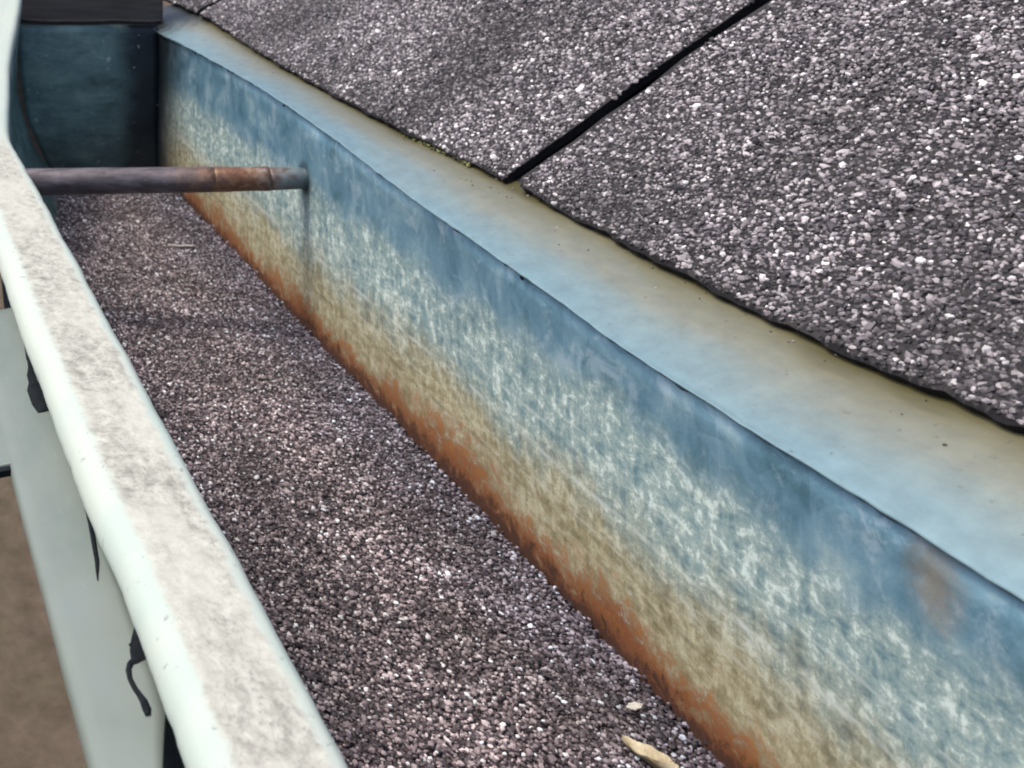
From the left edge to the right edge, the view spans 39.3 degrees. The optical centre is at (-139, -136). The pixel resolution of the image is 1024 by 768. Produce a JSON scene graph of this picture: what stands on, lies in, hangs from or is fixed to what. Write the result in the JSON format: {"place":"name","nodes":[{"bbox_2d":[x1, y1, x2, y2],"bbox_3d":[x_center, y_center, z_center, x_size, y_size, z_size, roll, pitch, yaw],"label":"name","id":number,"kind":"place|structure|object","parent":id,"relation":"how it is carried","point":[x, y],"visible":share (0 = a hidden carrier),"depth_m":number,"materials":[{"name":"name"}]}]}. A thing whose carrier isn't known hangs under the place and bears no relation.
{"place":"outdoors","nodes":[
{"label":"outdoors","id":0,"kind":"place"},
{"bbox_2d":[0,1,172,767],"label":"ground","id":1,"kind":"structure","parent":0,"point":[38,728],"depth_m":3.56,"materials":[{"name":"soil"}]},
{"bbox_2d":[163,0,1023,433],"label":"shingle roof","id":2,"kind":"structure","parent":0,"point":[843,178],"depth_m":0.28,"materials":[{"name":"black"}]},
{"bbox_2d":[17,0,162,160],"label":"trim board","id":3,"kind":"object","parent":2,"relation":"attached to","point":[92,9],"depth_m":0.66,"materials":[{"name":"black wood"}]},
{"bbox_2d":[0,0,1023,767],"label":"rain gutter","id":4,"kind":"object","parent":2,"relation":"attached to","point":[736,594],"visible":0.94,"depth_m":0.24,"materials":[{"name":"metal"}]},
{"bbox_2d":[25,166,308,194],"bbox_3d":[0.117,0.127,0.443,0.120,0.017,0.011,0,0,9],"label":"gutter spike","id":5,"kind":"object","parent":4,"relation":"attached to","point":[79,181],"visible":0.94,"depth_m":0.44,"materials":[{"name":"metal"}]},
{"bbox_2d":[54,193,724,767],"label":"grit","id":6,"kind":"object","parent":4,"relation":"on","point":[420,611],"visible":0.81,"depth_m":0.30,"materials":[{"name":"grey gravel"}]},
{"bbox_2d":[168,244,194,246],"bbox_3d":[0.152,0.181,0.523,0.014,0.002,0.003,0,0,0],"label":"straw","id":7,"kind":"object","parent":6,"relation":"on","point":[175,245],"visible":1,"depth_m":0.52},
{"bbox_2d":[626,702,643,710],"bbox_3d":[0.166,0.181,0.237,0.004,0.001,0.002,0,0,0],"label":"paint chip","id":8,"kind":"object","parent":6,"relation":"on","point":[635,706],"visible":1,"depth_m":0.24,"materials":[{"name":"white paint"}]},
{"bbox_2d":[622,734,678,767],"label":"dry leaf","id":9,"kind":"object","parent":6,"relation":"on","point":[651,756],"visible":1,"depth_m":0.22,"materials":[{"name":"beige plant"}]},
{"bbox_2d":[155,5,1023,602],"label":"eave flashing","id":10,"kind":"object","parent":2,"relation":"attached to","point":[837,421],"visible":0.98,"depth_m":0.23,"materials":[{"name":"metal"}]},
{"bbox_2d":[399,132,471,166],"bbox_3d":[0.197,0.098,0.381,0.003,0.003,0.047,0,0,0],"label":"moss","id":11,"kind":"object","parent":10,"relation":"on","point":[468,164],"visible":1,"depth_m":0.38,"materials":[{"name":"green plant"}]},
{"bbox_2d":[201,21,946,445],"bbox_3d":[0.190,0.097,0.364,0.017,0.014,0.545,0,0,0],"label":"loose grit","id":12,"kind":"object","parent":10,"relation":"on","point":[575,221],"visible":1,"depth_m":0.29,"materials":[{"name":"black gravel"}]}
]}

